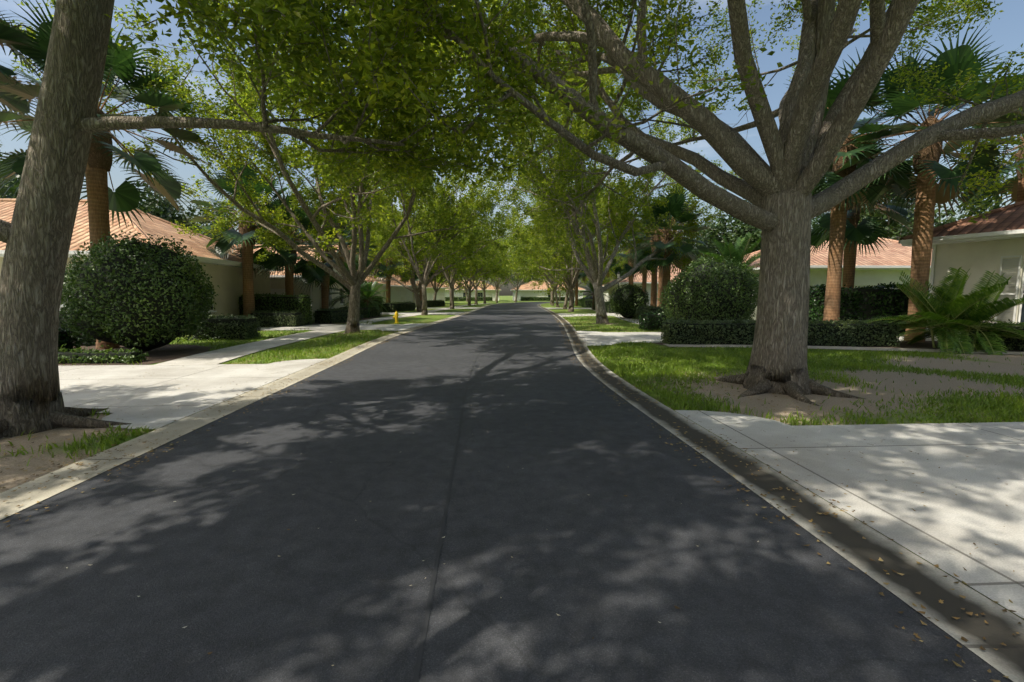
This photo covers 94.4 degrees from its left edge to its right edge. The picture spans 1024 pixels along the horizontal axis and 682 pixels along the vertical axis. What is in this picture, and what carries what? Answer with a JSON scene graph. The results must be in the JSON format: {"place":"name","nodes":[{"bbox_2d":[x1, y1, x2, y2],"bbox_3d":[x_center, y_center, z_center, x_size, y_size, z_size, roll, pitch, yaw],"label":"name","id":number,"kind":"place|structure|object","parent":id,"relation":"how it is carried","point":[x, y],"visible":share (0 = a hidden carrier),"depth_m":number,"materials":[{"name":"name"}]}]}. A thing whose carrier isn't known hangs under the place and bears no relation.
{"place":"outdoors","nodes":[
{"label":"outdoors","id":0,"kind":"place"},
{"bbox_2d":[0,407,153,465],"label":"grass","id":1,"kind":"structure","parent":0,"point":[103,440],"depth_m":5.36,"materials":[{"name":"green"}]},
{"bbox_2d":[0,198,283,315],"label":"house","id":2,"kind":"structure","parent":0,"point":[226,275],"depth_m":23.58,"materials":[{"name":"beige paint"}]},
{"bbox_2d":[58,359,325,428],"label":"driveway","id":3,"kind":"structure","parent":0,"point":[140,393],"depth_m":8.70,"materials":[{"name":"concrete"}]},
{"bbox_2d":[151,330,343,365],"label":"sidewalk","id":4,"kind":"structure","parent":0,"point":[215,357],"depth_m":14.28,"materials":[{"name":"concrete"}]},
{"bbox_2d":[234,245,348,319],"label":"house","id":5,"kind":"structure","parent":0,"point":[277,283],"depth_m":31.89,"materials":[{"name":"beige paint"}]},
{"bbox_2d":[257,323,426,330],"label":"driveway","id":6,"kind":"structure","parent":0,"point":[392,327],"depth_m":24.33,"materials":[{"name":"concrete"}]},
{"bbox_2d":[344,314,420,324],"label":"sidewalk","id":7,"kind":"structure","parent":0,"point":[382,318],"depth_m":33.43,"materials":[{"name":"concrete"}]},
{"bbox_2d":[357,269,417,304],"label":"house","id":8,"kind":"structure","parent":0,"point":[400,293],"depth_m":66.05,"materials":[{"name":"white paint"}]},
{"bbox_2d":[380,312,464,314],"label":"driveway","id":9,"kind":"structure","parent":0,"point":[453,313],"depth_m":42.40,"materials":[{"name":"concrete"}]},
{"bbox_2d":[0,301,1012,681],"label":"road","id":10,"kind":"structure","parent":0,"point":[342,471],"depth_m":3.10,"materials":[{"name":"grey asphalt"}]},
{"bbox_2d":[0,301,568,519],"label":"kerb gutter","id":11,"kind":"object","parent":10,"relation":"on","point":[22,495],"visible":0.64,"depth_m":5.38,"materials":[{"name":"concrete"}]},
{"bbox_2d":[412,305,516,681],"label":"road seam","id":12,"kind":"object","parent":10,"relation":"on","point":[421,644],"visible":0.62,"depth_m":2.93,"materials":[{"name":"grey"}]},
{"bbox_2d":[0,311,1023,681],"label":"fallen leaves","id":13,"kind":"object","parent":10,"relation":"on","point":[648,425],"visible":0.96,"depth_m":4.41,"materials":[{"name":"plant"}]},
{"bbox_2d":[0,296,1023,619],"bbox_3d":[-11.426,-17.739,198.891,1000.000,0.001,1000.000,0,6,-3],"label":"ground","id":14,"kind":"structure","parent":0,"point":[758,406],"depth_m":8.45,"materials":[{"name":"green plant"}]},
{"bbox_2d":[0,176,18,198],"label":"tree","id":15,"kind":"object","parent":14,"relation":"on","point":[12,190],"visible":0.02,"depth_m":32.61,"materials":[{"name":"green plant"}]},
{"bbox_2d":[0,144,20,198],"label":"tree","id":16,"kind":"object","parent":14,"relation":"on","point":[17,183],"visible":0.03,"depth_m":43.31,"materials":[{"name":"green plant"}]},
{"bbox_2d":[0,0,41,139],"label":"palm","id":17,"kind":"object","parent":14,"relation":"on","point":[6,38],"visible":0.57,"depth_m":12.69,"materials":[{"name":"green"}]},
{"bbox_2d":[58,323,80,351],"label":"shrub","id":18,"kind":"object","parent":14,"relation":"on","point":[64,338],"visible":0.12,"depth_m":13.18,"materials":[{"name":"green plant"}]},
{"bbox_2d":[59,309,95,345],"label":"dark hedge","id":19,"kind":"object","parent":14,"relation":"on","point":[66,326],"depth_m":15.57,"materials":[{"name":"green"}]},
{"bbox_2d":[0,0,221,348],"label":"palm","id":20,"kind":"object","parent":14,"relation":"on","point":[103,198],"visible":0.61,"depth_m":14.28,"materials":[{"name":"green plant"}]},
{"bbox_2d":[58,345,211,364],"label":"mulch","id":21,"kind":"object","parent":14,"relation":"on","point":[165,353],"visible":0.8,"depth_m":13.90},
{"bbox_2d":[58,342,148,363],"bbox_3d":[-12.299,0.310,11.741,6.216,0.563,0.979,0,6,-3],"label":"bed shrub","id":22,"kind":"object","parent":21,"relation":"on","point":[121,355],"visible":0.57,"depth_m":11.69,"materials":[{"name":"green plant"}]},
{"bbox_2d":[59,225,219,351],"bbox_3d":[-10.994,-1.513,13.873,3.970,3.672,3.950,0,6,-3],"label":"ball bush","id":23,"kind":"object","parent":21,"relation":"on","point":[128,293],"visible":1,"depth_m":12.82,"materials":[{"name":"green plant"}]},
{"bbox_2d":[136,169,235,243],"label":"tree","id":24,"kind":"object","parent":14,"relation":"on","point":[161,214],"visible":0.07,"depth_m":43.70,"materials":[{"name":"green plant"}]},
{"bbox_2d":[63,328,308,365],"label":"lawn grass blades","id":25,"kind":"object","parent":14,"relation":"on","point":[227,343],"depth_m":17.15,"materials":[{"name":"green"}]},
{"bbox_2d":[158,197,240,244],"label":"tree","id":26,"kind":"object","parent":14,"relation":"on","point":[200,213],"visible":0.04,"depth_m":56.59,"materials":[{"name":"green plant"}]},
{"bbox_2d":[191,311,261,339],"bbox_3d":[-11.002,-0.603,18.236,2.375,1.085,1.708,0,6,-3],"label":"hedge","id":27,"kind":"object","parent":14,"relation":"on","point":[231,327],"visible":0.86,"depth_m":17.77,"materials":[{"name":"green"}]},
{"bbox_2d":[178,150,302,316],"bbox_3d":[-13.903,-5.253,25.204,6.636,9.152,6.103,0,6,-3],"label":"palm","id":28,"kind":"object","parent":14,"relation":"on","point":[243,235],"visible":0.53,"depth_m":24.41,"materials":[{"name":"green plant"}]},
{"bbox_2d":[11,0,508,332],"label":"oak tree","id":29,"kind":"object","parent":14,"relation":"on","point":[238,108],"visible":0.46,"depth_m":19.73,"materials":[{"name":"green plant"}]},
{"bbox_2d":[127,321,420,364],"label":"grass","id":30,"kind":"structure","parent":14,"relation":"on","point":[294,350],"depth_m":14.98,"materials":[{"name":"green"}]},
{"bbox_2d":[237,188,336,294],"bbox_3d":[-13.107,-5.073,27.842,5.969,8.281,6.367,-4,7,-32],"label":"palm","id":31,"kind":"object","parent":14,"relation":"on","point":[273,263],"visible":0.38,"depth_m":26.91,"materials":[{"name":"green"}]},
{"bbox_2d":[284,204,372,308],"bbox_3d":[-11.963,-5.182,30.569,5.985,7.968,6.464,0,6,-3],"label":"palm","id":32,"kind":"object","parent":14,"relation":"on","point":[307,277],"visible":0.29,"depth_m":30.27,"materials":[{"name":"green"}]},
{"bbox_2d":[0,0,673,437],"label":"oak tree","id":33,"kind":"object","parent":14,"relation":"on","point":[38,230],"visible":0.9,"depth_m":5.72,"materials":[{"name":"green plant"}]},
{"bbox_2d":[309,316,382,324],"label":"driveway","id":34,"kind":"structure","parent":14,"relation":"on","point":[313,323],"depth_m":27.87,"materials":[{"name":"concrete"}]},
{"bbox_2d":[238,291,312,324],"bbox_3d":[-14.492,-1.825,26.553,6.547,1.945,1.538,0,6,1],"label":"tall hedge","id":35,"kind":"object","parent":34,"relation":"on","point":[284,302],"visible":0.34,"depth_m":26.09,"materials":[{"name":"green"}]},
{"bbox_2d":[250,308,304,326],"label":"hedge","id":36,"kind":"object","parent":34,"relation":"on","point":[267,318],"visible":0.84,"depth_m":24.71,"materials":[{"name":"green"}]},
{"bbox_2d":[313,306,362,322],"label":"hedge","id":37,"kind":"object","parent":34,"relation":"on","point":[329,315],"visible":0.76,"depth_m":28.16,"materials":[{"name":"green"}]},
{"bbox_2d":[339,305,381,317],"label":"hedge","id":38,"kind":"object","parent":34,"relation":"on","point":[364,309],"visible":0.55,"depth_m":35.66,"materials":[{"name":"green"}]},
{"bbox_2d":[329,278,377,308],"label":"date palm","id":39,"kind":"object","parent":14,"relation":"on","point":[347,291],"visible":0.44,"depth_m":33.41,"materials":[{"name":"plant"}]},
{"bbox_2d":[332,214,377,279],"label":"palm","id":40,"kind":"object","parent":14,"relation":"on","point":[357,254],"visible":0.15,"depth_m":42.38,"materials":[{"name":"green"}]},
{"bbox_2d":[343,280,389,317],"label":"date palm","id":41,"kind":"object","parent":14,"relation":"on","point":[370,294],"visible":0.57,"depth_m":35.85,"materials":[{"name":"plant"}]},
{"bbox_2d":[365,276,385,302],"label":"house","id":42,"kind":"structure","parent":14,"relation":"on","point":[378,284],"depth_m":55.33,"materials":[{"name":"beige paint"}]},
{"bbox_2d":[338,199,430,279],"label":"oak tree","id":43,"kind":"object","parent":14,"relation":"on","point":[420,266],"depth_m":57.37,"materials":[{"name":"green plant"}]},
{"bbox_2d":[297,173,480,311],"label":"oak tree","id":44,"kind":"object","parent":14,"relation":"on","point":[416,290],"visible":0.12,"depth_m":46.35,"materials":[{"name":"green plant"}]},
{"bbox_2d":[371,234,409,302],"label":"tree","id":45,"kind":"object","parent":14,"relation":"on","point":[388,284],"visible":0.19,"depth_m":48.58,"materials":[{"name":"green"}]},
{"bbox_2d":[382,301,415,311],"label":"hedge","id":46,"kind":"object","parent":14,"relation":"on","point":[399,306],"visible":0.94,"depth_m":48.10,"materials":[{"name":"green"}]},
{"bbox_2d":[402,248,437,300],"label":"tree","id":47,"kind":"object","parent":14,"relation":"on","point":[417,279],"visible":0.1,"depth_m":66.59,"materials":[{"name":"green"}]},
{"bbox_2d":[415,281,448,300],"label":"house","id":48,"kind":"structure","parent":14,"relation":"on","point":[431,291],"depth_m":84.62,"materials":[{"name":"white paint"}]},
{"bbox_2d":[420,299,445,306],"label":"hedge","id":49,"kind":"object","parent":14,"relation":"on","point":[433,303],"visible":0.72,"depth_m":67.14,"materials":[{"name":"green"}]},
{"bbox_2d":[404,261,469,299],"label":"oak tree","id":50,"kind":"object","parent":14,"relation":"on","point":[435,289],"visible":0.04,"depth_m":73.59,"materials":[{"name":"green plant"}]},
{"bbox_2d":[411,196,482,308],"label":"oak tree","id":51,"kind":"object","parent":14,"relation":"on","point":[448,278],"visible":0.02,"depth_m":55.54,"materials":[{"name":"green plant"}]},
{"bbox_2d":[364,142,556,314],"bbox_3d":[-4.561,-10.149,41.388,18.916,15.847,13.658,0,6,-3],"label":"oak tree","id":52,"kind":"object","parent":14,"relation":"on","point":[442,194],"visible":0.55,"depth_m":38.89,"materials":[{"name":"green plant"}]},
{"bbox_2d":[414,214,510,306],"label":"oak tree","id":53,"kind":"object","parent":14,"relation":"on","point":[492,268],"visible":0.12,"depth_m":64.97,"materials":[{"name":"green plant"}]},
{"bbox_2d":[445,296,492,300],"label":"hedge end","id":54,"kind":"object","parent":14,"relation":"on","point":[461,298],"visible":0.61,"depth_m":127.34,"materials":[{"name":"green"}]},
{"bbox_2d":[421,217,520,305],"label":"oak tree","id":55,"kind":"object","parent":14,"relation":"on","point":[472,272],"visible":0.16,"depth_m":71.36,"materials":[{"name":"green plant"}]},
{"bbox_2d":[443,280,500,300],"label":"house","id":56,"kind":"structure","parent":14,"relation":"on","point":[490,291],"depth_m":131.12,"materials":[{"name":"white paint"}]},
{"bbox_2d":[446,232,520,303],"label":"oak tree","id":57,"kind":"object","parent":14,"relation":"on","point":[484,287],"visible":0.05,"depth_m":89.21,"materials":[{"name":"green plant"}]},
{"bbox_2d":[458,234,516,304],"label":"oak tree","id":58,"kind":"object","parent":14,"relation":"on","point":[476,288],"visible":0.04,"depth_m":81.14,"materials":[{"name":"green plant"}]},
{"bbox_2d":[478,265,520,300],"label":"oak tree","id":59,"kind":"object","parent":14,"relation":"on","point":[496,282],"visible":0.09,"depth_m":125.52,"materials":[{"name":"green plant"}]},
{"bbox_2d":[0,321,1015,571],"bbox_3d":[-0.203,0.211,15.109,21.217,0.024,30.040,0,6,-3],"label":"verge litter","id":60,"kind":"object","parent":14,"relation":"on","point":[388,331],"visible":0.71,"depth_m":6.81,"materials":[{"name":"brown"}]},
{"bbox_2d":[485,227,531,302],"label":"oak tree","id":61,"kind":"object","parent":14,"relation":"on","point":[507,269],"visible":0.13,"depth_m":97.79,"materials":[{"name":"green plant"}]},
{"bbox_2d":[497,228,532,301],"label":"oak tree","id":62,"kind":"object","parent":14,"relation":"on","point":[518,287],"visible":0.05,"depth_m":107.58,"materials":[{"name":"green plant"}]},
{"bbox_2d":[500,267,539,287],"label":"tree","id":63,"kind":"object","parent":14,"relation":"on","point":[515,279],"visible":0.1,"depth_m":153.68,"materials":[{"name":"green plant"}]},
{"bbox_2d":[520,296,568,300],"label":"hedge end","id":64,"kind":"object","parent":14,"relation":"on","point":[545,298],"visible":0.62,"depth_m":130.05,"materials":[{"name":"green"}]},
{"bbox_2d":[507,207,588,304],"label":"oak tree","id":65,"kind":"object","parent":14,"relation":"on","point":[545,272],"visible":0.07,"depth_m":82.08,"materials":[{"name":"green plant"}]},
{"bbox_2d":[511,281,585,300],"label":"house","id":66,"kind":"structure","parent":14,"relation":"on","point":[524,290],"depth_m":135.42,"materials":[{"name":"white paint"}]},
{"bbox_2d":[511,220,586,305],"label":"oak tree","id":67,"kind":"object","parent":14,"relation":"on","point":[545,276],"visible":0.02,"depth_m":72.78,"materials":[{"name":"green plant"}]},
{"bbox_2d":[506,186,618,306],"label":"oak tree","id":68,"kind":"object","parent":14,"relation":"on","point":[556,296],"visible":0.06,"depth_m":63.31,"materials":[{"name":"green plant"}]},
{"bbox_2d":[505,202,623,308],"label":"oak tree","id":69,"kind":"object","parent":14,"relation":"on","point":[528,247],"visible":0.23,"depth_m":54.53,"materials":[{"name":"green plant"}]},
{"bbox_2d":[512,161,632,311],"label":"oak tree","id":70,"kind":"object","parent":14,"relation":"on","point":[571,282],"visible":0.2,"depth_m":43.74,"materials":[{"name":"green plant"}]},
{"bbox_2d":[566,260,587,305],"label":"tree","id":71,"kind":"object","parent":14,"relation":"on","point":[576,286],"visible":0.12,"depth_m":72.10,"materials":[{"name":"brown"}]},
{"bbox_2d":[578,298,592,307],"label":"hedge","id":72,"kind":"object","parent":14,"relation":"on","point":[585,303],"visible":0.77,"depth_m":61.85,"materials":[{"name":"green"}]},
{"bbox_2d":[434,0,741,323],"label":"oak tree","id":73,"kind":"object","parent":14,"relation":"on","point":[596,274],"visible":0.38,"depth_m":27.45,"materials":[{"name":"green plant"}]},
{"bbox_2d":[579,281,609,309],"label":"date palm","id":74,"kind":"object","parent":14,"relation":"on","point":[590,286],"visible":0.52,"depth_m":52.32,"materials":[{"name":"plant"}]},
{"bbox_2d":[590,300,617,312],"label":"hedge","id":75,"kind":"object","parent":14,"relation":"on","point":[609,309],"visible":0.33,"depth_m":44.12,"materials":[{"name":"green"}]},
{"bbox_2d":[188,0,1023,405],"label":"oak tree","id":76,"kind":"object","parent":14,"relation":"on","point":[782,206],"visible":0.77,"depth_m":8.11,"materials":[{"name":"green plant"}]},
{"bbox_2d":[560,314,659,331],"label":"grass","id":77,"kind":"structure","parent":14,"relation":"on","point":[617,319],"depth_m":25.67,"materials":[{"name":"green"}]},
{"bbox_2d":[608,228,649,285],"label":"tree","id":78,"kind":"object","parent":14,"relation":"on","point":[626,268],"visible":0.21,"depth_m":45.14,"materials":[{"name":"green"}]},
{"bbox_2d":[608,284,649,317],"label":"ball bush","id":79,"kind":"object","parent":14,"relation":"on","point":[625,299],"visible":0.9,"depth_m":32.62,"materials":[{"name":"green plant"}]},
{"bbox_2d":[604,264,685,304],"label":"house","id":80,"kind":"structure","parent":14,"relation":"on","point":[638,282],"depth_m":57.99,"materials":[{"name":"white paint"}]},
{"bbox_2d":[632,303,669,319],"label":"hedge","id":81,"kind":"object","parent":14,"relation":"on","point":[650,308],"visible":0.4,"depth_m":30.52,"materials":[{"name":"green"}]},
{"bbox_2d":[637,310,675,329],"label":"hedge","id":82,"kind":"object","parent":14,"relation":"on","point":[652,320],"visible":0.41,"depth_m":22.44,"materials":[{"name":"green"}]},
{"bbox_2d":[621,197,700,306],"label":"palm","id":83,"kind":"object","parent":14,"relation":"on","point":[653,299],"visible":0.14,"depth_m":36.22,"materials":[{"name":"green"}]},
{"bbox_2d":[630,206,703,306],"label":"palm","id":84,"kind":"object","parent":14,"relation":"on","point":[660,281],"visible":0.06,"depth_m":40.33,"materials":[{"name":"brown"}]},
{"bbox_2d":[626,186,718,308],"bbox_3d":[10.377,-5.805,31.292,6.026,9.065,6.208,3,6,28],"label":"palm","id":85,"kind":"object","parent":14,"relation":"on","point":[675,206],"visible":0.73,"depth_m":30.01,"materials":[{"name":"green"}]},
{"bbox_2d":[684,216,731,266],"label":"tree","id":86,"kind":"object","parent":14,"relation":"on","point":[699,256],"visible":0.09,"depth_m":70.83,"materials":[{"name":"green plant"}]},
{"bbox_2d":[695,198,761,260],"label":"tree","id":87,"kind":"object","parent":14,"relation":"on","point":[736,232],"visible":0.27,"depth_m":52.00,"materials":[{"name":"green plant"}]},
{"bbox_2d":[699,232,760,290],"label":"date palm","id":88,"kind":"object","parent":14,"relation":"on","point":[726,250],"visible":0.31,"depth_m":24.42,"materials":[{"name":"plant"}]},
{"bbox_2d":[538,302,1023,681],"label":"kerb gutter","id":89,"kind":"object","parent":14,"relation":"on","point":[932,584],"visible":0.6,"depth_m":3.17,"materials":[{"name":"concrete"}]},
{"bbox_2d":[656,341,1023,351],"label":"mulch","id":90,"kind":"object","parent":14,"relation":"on","point":[922,345],"visible":0.14,"depth_m":15.51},
{"bbox_2d":[656,253,758,322],"bbox_3d":[8.406,-2.058,19.932,4.345,3.578,4.037,0,6,-3],"label":"ball bush","id":91,"kind":"object","parent":90,"relation":"on","point":[706,289],"visible":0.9,"depth_m":18.92,"materials":[{"name":"green plant"}]},
{"bbox_2d":[660,315,754,344],"bbox_3d":[6.758,-0.394,16.357,3.289,1.038,1.284,0,6,2],"label":"hedge","id":92,"kind":"object","parent":90,"relation":"on","point":[712,332],"visible":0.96,"depth_m":15.99,"materials":[{"name":"green"}]},
{"bbox_2d":[749,316,901,346],"bbox_3d":[10.358,-0.342,15.977,4.810,0.988,1.313,1,6,7],"label":"hedge","id":93,"kind":"object","parent":90,"relation":"on","point":[835,332],"visible":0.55,"depth_m":15.50,"materials":[{"name":"green"}]},
{"bbox_2d":[860,267,1023,354],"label":"areca palm","id":94,"kind":"object","parent":90,"relation":"on","point":[949,312],"visible":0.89,"depth_m":14.50,"materials":[{"name":"green plant"}]},
{"bbox_2d":[966,319,1023,350],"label":"hedge","id":95,"kind":"object","parent":90,"relation":"on","point":[1013,343],"visible":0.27,"depth_m":14.48,"materials":[{"name":"green"}]},
{"bbox_2d":[664,344,1023,354],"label":"sidewalk","id":96,"kind":"structure","parent":14,"relation":"on","point":[836,347],"depth_m":14.81,"materials":[{"name":"concrete"}]},
{"bbox_2d":[764,47,958,320],"bbox_3d":[13.023,-5.402,18.636,6.336,10.727,6.115,0,6,-3],"label":"palm","id":97,"kind":"object","parent":14,"relation":"on","point":[838,217],"visible":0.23,"depth_m":18.16,"materials":[{"name":"green"}]},
{"bbox_2d":[808,282,928,333],"bbox_3d":[15.918,-1.458,20.963,5.473,2.327,1.996,0,6,-3],"label":"glossy hedge","id":98,"kind":"object","parent":14,"relation":"on","point":[871,302],"visible":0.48,"depth_m":20.34,"materials":[{"name":"green"}]},
{"bbox_2d":[810,135,939,287],"bbox_3d":[15.645,-5.125,22.167,6.265,9.487,6.398,0,6,-3],"label":"palm","id":99,"kind":"object","parent":14,"relation":"on","point":[865,232],"visible":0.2,"depth_m":21.48,"materials":[{"name":"brown"}]},
{"bbox_2d":[830,146,1015,240],"bbox_3d":[33.333,-9.230,41.675,12.222,13.961,15.004,-4,7,-38],"label":"tree","id":100,"kind":"object","parent":14,"relation":"on","point":[898,230],"visible":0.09,"depth_m":39.23,"materials":[{"name":"green plant"}]},
{"bbox_2d":[832,22,1023,341],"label":"palm","id":101,"kind":"object","parent":14,"relation":"on","point":[928,192],"visible":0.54,"depth_m":16.35,"materials":[{"name":"green plant"}]},
{"bbox_2d":[898,201,1023,341],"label":"house","id":102,"kind":"structure","parent":14,"relation":"on","point":[993,242],"depth_m":16.49,"materials":[{"name":"beige paint"}]},
{"bbox_2d":[942,71,1023,216],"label":"tree","id":103,"kind":"object","parent":14,"relation":"on","point":[1017,190],"visible":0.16,"depth_m":20.70,"materials":[{"name":"green"}]},
{"bbox_2d":[0,0,1023,295],"label":"sky","id":104,"kind":"structure","parent":0,"point":[1007,31],"materials":[{"name":"blue"}]},
{"bbox_2d":[557,313,618,316],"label":"driveway","id":105,"kind":"structure","parent":0,"point":[565,315],"depth_m":40.26,"materials":[{"name":"concrete"}]},
{"bbox_2d":[577,331,936,345],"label":"driveway","id":106,"kind":"structure","parent":0,"point":[596,338],"depth_m":18.65,"materials":[{"name":"concrete"}]},
{"bbox_2d":[587,341,1023,425],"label":"grass","id":107,"kind":"structure","parent":0,"point":[660,367],"depth_m":9.67,"materials":[{"name":"green plant"}]},
{"bbox_2d":[743,237,931,320],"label":"house","id":108,"kind":"structure","parent":0,"point":[886,265],"depth_m":28.11,"materials":[{"name":"tile"}]},
{"bbox_2d":[675,410,1023,617],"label":"driveway","id":109,"kind":"structure","parent":0,"point":[939,526],"depth_m":4.35,"materials":[{"name":"concrete"}]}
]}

